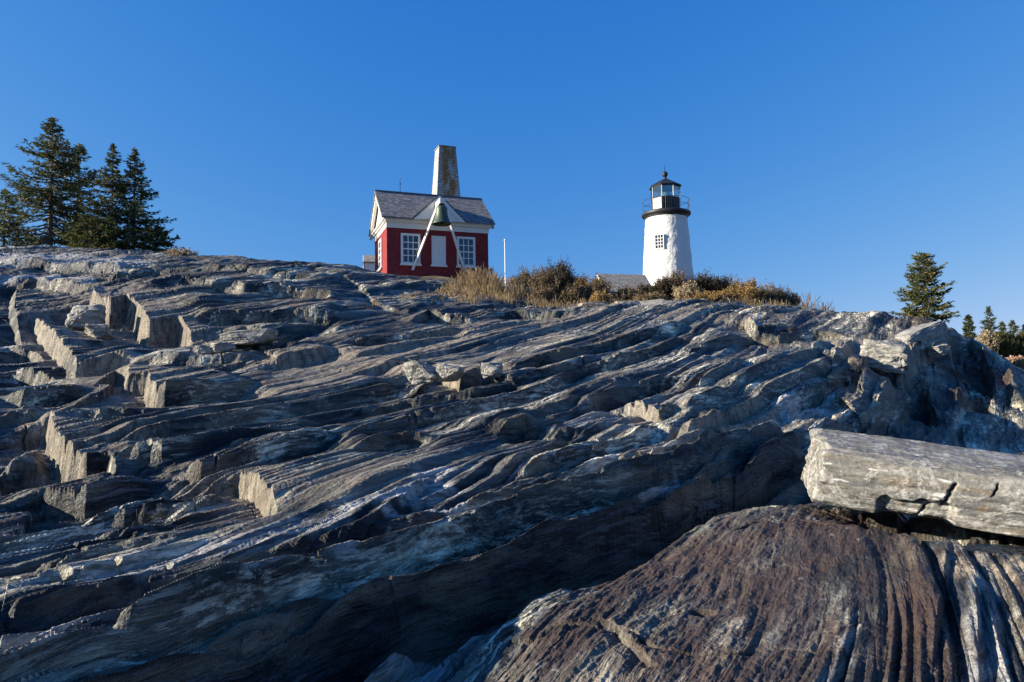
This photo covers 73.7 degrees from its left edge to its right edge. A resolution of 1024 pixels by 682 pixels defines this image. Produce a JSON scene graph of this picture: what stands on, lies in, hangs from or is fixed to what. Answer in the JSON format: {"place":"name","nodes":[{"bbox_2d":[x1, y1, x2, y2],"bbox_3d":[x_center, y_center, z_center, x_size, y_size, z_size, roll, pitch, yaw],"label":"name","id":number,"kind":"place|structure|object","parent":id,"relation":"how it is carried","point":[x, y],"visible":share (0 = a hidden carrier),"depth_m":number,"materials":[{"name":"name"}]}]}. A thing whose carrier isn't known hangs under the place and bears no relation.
{"place":"outdoors","nodes":[
{"label":"outdoors","id":0,"kind":"place"},
{"bbox_2d":[0,245,1023,681],"bbox_3d":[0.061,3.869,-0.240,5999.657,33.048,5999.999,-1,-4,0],"label":"rock ground","id":1,"kind":"structure","parent":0,"point":[322,489],"depth_m":7.22,"materials":[{"name":"grey stone"}]},
{"bbox_2d":[0,188,36,245],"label":"spruce tree","id":2,"kind":"object","parent":1,"relation":"on","point":[2,236],"visible":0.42,"depth_m":33.45,"materials":[{"name":"green plant"}]},
{"bbox_2d":[0,117,124,246],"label":"spruce tree","id":3,"kind":"object","parent":1,"relation":"on","point":[61,167],"visible":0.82,"depth_m":33.17,"materials":[{"name":"green plant"}]},
{"bbox_2d":[38,143,109,245],"bbox_3d":[-22.194,-7.001,34.997,3.413,6.494,3.600,-3,-4,34],"label":"spruce tree","id":4,"kind":"object","parent":1,"relation":"on","point":[78,201],"visible":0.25,"depth_m":34.96,"materials":[{"name":"green plant"}]},
{"bbox_2d":[65,304,105,329],"bbox_3d":[-11.958,-0.660,19.173,1.016,0.719,1.057,0,-4,-17],"label":"boulder","id":5,"kind":"object","parent":1,"relation":"on","point":[79,316],"visible":0.85,"depth_m":18.79,"materials":[{"name":"stone"}]},
{"bbox_2d":[51,212,138,249],"bbox_3d":[-19.331,-4.624,32.038,3.590,2.672,3.523,-2,-4,17],"label":"spruce tree","id":6,"kind":"object","parent":1,"relation":"on","point":[84,233],"visible":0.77,"depth_m":31.43,"materials":[{"name":"green plant"}]},
{"bbox_2d":[83,324,116,338],"bbox_3d":[-11.164,-0.247,18.188,0.949,0.404,0.679,-1,-4,-6],"label":"boulder","id":7,"kind":"object","parent":1,"relation":"on","point":[101,331],"visible":0.94,"depth_m":17.98,"materials":[{"name":"stone"}]},
{"bbox_2d":[66,143,148,249],"bbox_3d":[-19.410,-6.562,33.115,2.993,6.143,3.463,-3,-4,34],"label":"spruce tree","id":8,"kind":"object","parent":1,"relation":"on","point":[116,195],"visible":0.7,"depth_m":32.78,"materials":[{"name":"green plant"}]},
{"bbox_2d":[92,147,184,250],"bbox_3d":[-18.385,-6.556,33.622,4.231,5.998,3.582,-2,-4,21],"label":"spruce tree","id":9,"kind":"object","parent":1,"relation":"on","point":[140,221],"visible":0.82,"depth_m":33.29,"materials":[{"name":"green plant"}]},
{"bbox_2d":[132,224,178,251],"bbox_3d":[-17.122,-4.511,32.801,2.307,2.258,2.030,-4,-5,45],"label":"spruce tree","id":10,"kind":"object","parent":1,"relation":"on","point":[150,235],"visible":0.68,"depth_m":32.61,"materials":[{"name":"green plant"}]},
{"bbox_2d":[165,245,198,255],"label":"shrub","id":11,"kind":"object","parent":1,"relation":"on","point":[185,251],"visible":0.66,"depth_m":26.61,"materials":[{"name":"beige plant"}]},
{"bbox_2d":[193,344,212,354],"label":"boulder","id":12,"kind":"object","parent":1,"relation":"on","point":[202,350],"visible":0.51,"depth_m":16.13,"materials":[{"name":"stone"}]},
{"bbox_2d":[210,342,235,353],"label":"boulder","id":13,"kind":"object","parent":1,"relation":"on","point":[220,347],"visible":0.91,"depth_m":16.24,"materials":[{"name":"stone"}]},
{"bbox_2d":[219,328,280,344],"bbox_3d":[-6.550,-0.092,17.189,1.458,0.393,0.740,-4,-4,0],"label":"boulder","id":14,"kind":"object","parent":1,"relation":"on","point":[255,337],"visible":0.94,"depth_m":16.88,"materials":[{"name":"stone"}]},
{"bbox_2d":[363,255,374,270],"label":"cottage","id":15,"kind":"structure","parent":1,"relation":"on","point":[368,262],"depth_m":44.52,"materials":[{"name":"white paint"}]},
{"bbox_2d":[392,356,437,384],"bbox_3d":[-2.079,0.597,13.925,1.035,0.606,1.229,2,-4,-36],"label":"boulder","id":16,"kind":"object","parent":1,"relation":"on","point":[417,372],"visible":0.96,"depth_m":13.65,"materials":[{"name":"stone"}]},
{"bbox_2d":[369,145,494,277],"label":"bell house","id":17,"kind":"structure","parent":1,"relation":"on","point":[410,239],"depth_m":33.41,"materials":[{"name":"red paint"}]},
{"bbox_2d":[378,238,382,270],"bbox_3d":[-6.569,-4.275,33.965,0.130,1.550,0.980,0,-4,-20],"label":"window","id":18,"kind":"structure","parent":17,"relation":"in","point":[380,267],"depth_m":34.01,"materials":[{"name":"white paint"}]},
{"bbox_2d":[400,233,421,265],"bbox_3d":[-4.850,-4.381,32.684,1.020,1.550,0.130,0,-4,-20],"label":"window","id":19,"kind":"structure","parent":17,"relation":"in","point":[410,243],"depth_m":32.69,"materials":[{"name":"white paint"}]},
{"bbox_2d":[432,204,450,225],"bbox_3d":[-3.321,-5.982,32.223,0.930,0.980,0.930,0,-4,-20],"label":"bell","id":20,"kind":"object","parent":17,"relation":"hanging from","point":[441,218],"visible":1,"depth_m":31.99,"materials":[{"name":"green metal"}]},
{"bbox_2d":[456,236,476,268],"bbox_3d":[-2.257,-4.363,33.625,1.020,1.550,0.130,0,-4,-20],"label":"window","id":21,"kind":"structure","parent":17,"relation":"in","point":[466,245],"depth_m":33.66,"materials":[{"name":"white paint"}]},
{"bbox_2d":[434,362,475,382],"bbox_3d":[-1.252,0.620,13.814,1.926,0.456,0.628,-4,-5,44],"label":"boulder","id":22,"kind":"object","parent":1,"relation":"on","point":[444,372],"visible":1,"depth_m":13.61,"materials":[{"name":"stone"}]},
{"bbox_2d":[480,362,507,378],"bbox_3d":[-0.277,0.608,14.152,0.763,0.346,0.429,-2,-4,11],"label":"boulder","id":23,"kind":"object","parent":1,"relation":"on","point":[490,370],"visible":1,"depth_m":14.04,"materials":[{"name":"stone"}]},
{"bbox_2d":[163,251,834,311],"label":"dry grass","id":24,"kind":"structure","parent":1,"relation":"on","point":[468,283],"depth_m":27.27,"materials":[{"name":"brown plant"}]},
{"bbox_2d":[504,239,505,284],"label":"flagpole","id":25,"kind":"object","parent":1,"relation":"on","point":[505,259],"visible":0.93,"depth_m":46.41,"materials":[{"name":"white metal"}]},
{"bbox_2d":[499,278,514,285],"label":"long house","id":26,"kind":"structure","parent":1,"relation":"on","point":[506,280],"depth_m":71.62,"materials":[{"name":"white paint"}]},
{"bbox_2d":[510,264,541,295],"bbox_3d":[0.593,-2.560,29.622,1.852,1.671,1.712,-1,-4,0],"label":"shrub","id":27,"kind":"object","parent":1,"relation":"on","point":[525,279],"visible":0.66,"depth_m":29.47,"materials":[{"name":"brown plant"}]},
{"bbox_2d":[524,285,554,301],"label":"shrub","id":28,"kind":"object","parent":1,"relation":"on","point":[546,293],"visible":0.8,"depth_m":27.73,"materials":[{"name":"brown plant"}]},
{"bbox_2d":[530,266,561,302],"bbox_3d":[1.450,-2.403,29.019,1.377,1.748,1.441,-1,-4,0],"label":"shrub","id":29,"kind":"object","parent":1,"relation":"on","point":[546,279],"visible":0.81,"depth_m":28.68,"materials":[{"name":"brown plant"}]},
{"bbox_2d":[545,257,579,302],"bbox_3d":[2.155,-2.716,30.737,2.173,2.378,2.026,-1,-4,0],"label":"shrub","id":30,"kind":"object","parent":1,"relation":"on","point":[565,274],"visible":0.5,"depth_m":30.35,"materials":[{"name":"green plant"}]},
{"bbox_2d":[556,282,589,303],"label":"shrub","id":31,"kind":"object","parent":1,"relation":"on","point":[569,291],"visible":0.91,"depth_m":28.53,"materials":[{"name":"brown plant"}]},
{"bbox_2d":[573,269,594,302],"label":"shrub","id":32,"kind":"object","parent":1,"relation":"on","point":[579,281],"visible":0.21,"depth_m":30.00,"materials":[{"name":"brown plant"}]},
{"bbox_2d":[578,302,608,306],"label":"boulder","id":33,"kind":"object","parent":1,"relation":"on","point":[591,304],"visible":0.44,"depth_m":26.05,"materials":[{"name":"stone"}]},
{"bbox_2d":[582,272,615,301],"bbox_3d":[3.715,-2.242,29.112,1.363,1.660,1.577,1,-4,-34],"label":"shrub","id":34,"kind":"object","parent":1,"relation":"on","point":[592,288],"visible":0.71,"depth_m":28.94,"materials":[{"name":"brown plant"}]},
{"bbox_2d":[587,290,613,303],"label":"shrub","id":35,"kind":"object","parent":1,"relation":"on","point":[597,295],"visible":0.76,"depth_m":27.51,"materials":[{"name":"orange plant"}]},
{"bbox_2d":[597,274,649,292],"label":"shed","id":36,"kind":"structure","parent":1,"relation":"on","point":[633,280],"depth_m":56.82,"materials":[{"name":"grey"}]},
{"bbox_2d":[610,281,641,302],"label":"shrub","id":37,"kind":"object","parent":1,"relation":"on","point":[626,293],"visible":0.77,"depth_m":28.94,"materials":[{"name":"brown plant"}]},
{"bbox_2d":[615,301,640,304],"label":"boulder","id":38,"kind":"object","parent":1,"relation":"on","point":[636,303],"visible":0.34,"depth_m":25.92,"materials":[{"name":"stone"}]},
{"bbox_2d":[624,290,668,300],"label":"shrub","id":39,"kind":"object","parent":1,"relation":"on","point":[652,296],"visible":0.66,"depth_m":27.81,"materials":[{"name":"brown plant"}]},
{"bbox_2d":[636,281,659,295],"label":"shrub","id":40,"kind":"object","parent":1,"relation":"on","point":[647,288],"visible":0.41,"depth_m":29.96,"materials":[{"name":"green plant"}]},
{"bbox_2d":[639,299,661,303],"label":"boulder","id":41,"kind":"object","parent":1,"relation":"on","point":[645,301],"visible":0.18,"depth_m":26.54,"materials":[{"name":"stone"}]},
{"bbox_2d":[651,274,680,299],"bbox_3d":[6.845,-2.227,30.168,1.539,1.466,1.518,-1,-4,0],"label":"shrub","id":42,"kind":"object","parent":1,"relation":"on","point":[665,285],"visible":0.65,"depth_m":29.80,"materials":[{"name":"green plant"}]},
{"bbox_2d":[642,165,693,285],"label":"lighthouse","id":43,"kind":"object","parent":1,"relation":"on","point":[667,249],"visible":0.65,"depth_m":59.05,"materials":[{"name":"white paint"}]},
{"bbox_2d":[654,234,664,249],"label":"window","id":44,"kind":"structure","parent":43,"relation":"in","point":[659,238],"depth_m":58.86,"materials":[{"name":"white paint"}]},
{"bbox_2d":[667,269,692,299],"bbox_3d":[7.446,-2.405,30.640,1.353,1.805,1.208,-1,-4,0],"label":"shrub","id":45,"kind":"object","parent":1,"relation":"on","point":[681,280],"visible":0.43,"depth_m":30.50,"materials":[{"name":"brown plant"}]},
{"bbox_2d":[671,278,702,299],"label":"shrub","id":46,"kind":"object","parent":1,"relation":"on","point":[683,291],"visible":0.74,"depth_m":28.50,"materials":[{"name":"beige plant"}]},
{"bbox_2d":[685,288,722,300],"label":"shrub","id":47,"kind":"object","parent":1,"relation":"on","point":[712,297],"visible":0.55,"depth_m":27.64,"materials":[{"name":"orange plant"}]},
{"bbox_2d":[689,267,721,293],"bbox_3d":[8.745,-2.373,31.140,1.988,1.829,1.747,-1,-4,0],"label":"shrub","id":48,"kind":"object","parent":1,"relation":"on","point":[703,282],"visible":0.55,"depth_m":30.75,"materials":[{"name":"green plant"}]},
{"bbox_2d":[705,287,740,301],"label":"shrub","id":49,"kind":"object","parent":1,"relation":"on","point":[726,293],"visible":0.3,"depth_m":28.78,"materials":[{"name":"orange plant"}]},
{"bbox_2d":[708,273,740,291],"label":"shrub","id":50,"kind":"object","parent":1,"relation":"on","point":[724,284],"visible":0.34,"depth_m":30.76,"materials":[{"name":"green plant"}]},
{"bbox_2d":[727,275,769,304],"bbox_3d":[10.261,-2.151,30.179,2.212,1.652,1.966,1,-4,-31],"label":"shrub","id":51,"kind":"object","parent":1,"relation":"on","point":[749,289],"visible":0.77,"depth_m":29.95,"materials":[{"name":"orange plant"}]},
{"bbox_2d":[758,281,788,304],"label":"shrub","id":52,"kind":"object","parent":1,"relation":"on","point":[778,293],"visible":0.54,"depth_m":30.83,"materials":[{"name":"brown plant"}]},
{"bbox_2d":[781,285,800,305],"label":"shrub","id":53,"kind":"object","parent":1,"relation":"on","point":[793,298],"visible":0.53,"depth_m":30.92,"materials":[{"name":"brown plant"}]},
{"bbox_2d":[859,339,907,374],"bbox_3d":[9.757,0.410,17.923,1.141,0.907,0.989,4,-1,29],"label":"boulder","id":54,"kind":"object","parent":1,"relation":"on","point":[888,356],"visible":0.88,"depth_m":17.56,"materials":[{"name":"stone"}]},
{"bbox_2d":[801,428,1023,537],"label":"fallen slab","id":55,"kind":"structure","parent":1,"relation":"on","point":[977,489],"depth_m":5.13,"materials":[{"name":"grey stone"}]},
{"bbox_2d":[895,321,952,366],"bbox_3d":[11.879,0.198,20.043,2.030,1.550,0.947,1,-4,-24],"label":"boulder","id":56,"kind":"object","parent":1,"relation":"on","point":[930,334],"visible":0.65,"depth_m":19.73,"materials":[{"name":"stone"}]},
{"bbox_2d":[888,251,960,322],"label":"spruce tree","id":57,"kind":"object","parent":1,"relation":"on","point":[914,294],"visible":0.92,"depth_m":41.93,"materials":[{"name":"green plant"}]},
{"bbox_2d":[927,344,951,356],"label":"boulder","id":58,"kind":"object","parent":1,"relation":"on","point":[938,350],"visible":0.8,"depth_m":19.33,"materials":[{"name":"stone"}]},
{"bbox_2d":[960,314,977,338],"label":"spruce tree","id":59,"kind":"object","parent":1,"relation":"on","point":[969,324],"visible":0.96,"depth_m":80.05,"materials":[{"name":"green plant"}]},
{"bbox_2d":[974,326,1000,352],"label":"shrub","id":60,"kind":"object","parent":1,"relation":"on","point":[985,339],"visible":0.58,"depth_m":77.60,"materials":[{"name":"beige plant"}]},
{"bbox_2d":[978,306,998,338],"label":"spruce tree","id":61,"kind":"object","parent":1,"relation":"on","point":[989,327],"visible":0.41,"depth_m":84.15,"materials":[{"name":"green plant"}]},
{"bbox_2d":[963,544,1023,553],"bbox_3d":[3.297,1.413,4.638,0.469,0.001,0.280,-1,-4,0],"label":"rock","id":62,"kind":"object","parent":1,"relation":"on","point":[1002,549],"depth_m":4.65,"materials":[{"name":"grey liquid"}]},
{"bbox_2d":[989,329,1008,340],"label":"shrub","id":63,"kind":"object","parent":1,"relation":"on","point":[1001,334],"visible":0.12,"depth_m":81.78,"materials":[{"name":"green plant"}]},
{"bbox_2d":[998,321,1007,333],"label":"spruce tree","id":64,"kind":"object","parent":1,"relation":"on","point":[1002,324],"visible":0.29,"depth_m":86.08,"materials":[{"name":"green plant"}]},
{"bbox_2d":[996,335,1018,356],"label":"shrub","id":65,"kind":"object","parent":1,"relation":"on","point":[1007,348],"visible":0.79,"depth_m":78.50,"materials":[{"name":"green plant"}]},
{"bbox_2d":[1007,319,1019,334],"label":"spruce tree","id":66,"kind":"object","parent":1,"relation":"on","point":[1011,324],"visible":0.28,"depth_m":88.20,"materials":[{"name":"green plant"}]},
{"bbox_2d":[1005,332,1021,341],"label":"shrub","id":67,"kind":"object","parent":1,"relation":"on","point":[1011,336],"visible":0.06,"depth_m":81.62,"materials":[{"name":"green plant"}]},
{"bbox_2d":[1006,354,1023,362],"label":"shrub","id":68,"kind":"object","parent":1,"relation":"on","point":[1011,359],"visible":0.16,"depth_m":71.65,"materials":[{"name":"brown plant"}]},
{"bbox_2d":[1012,358,1023,368],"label":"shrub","id":69,"kind":"object","parent":1,"relation":"on","point":[1019,362],"visible":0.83,"depth_m":65.66,"materials":[{"name":"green plant"}]},
{"bbox_2d":[1013,339,1023,356],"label":"shrub","id":70,"kind":"object","parent":1,"relation":"on","point":[1019,345],"visible":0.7,"depth_m":78.41,"materials":[{"name":"green plant"}]},
{"bbox_2d":[1016,329,1023,342],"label":"shrub","id":71,"kind":"object","parent":1,"relation":"on","point":[1021,337],"visible":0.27,"depth_m":81.75,"materials":[{"name":"green plant"}]},
{"bbox_2d":[0,0,1023,339],"label":"sky","id":72,"kind":"structure","parent":0,"point":[815,147],"materials":[{"name":"blue"}]}
]}

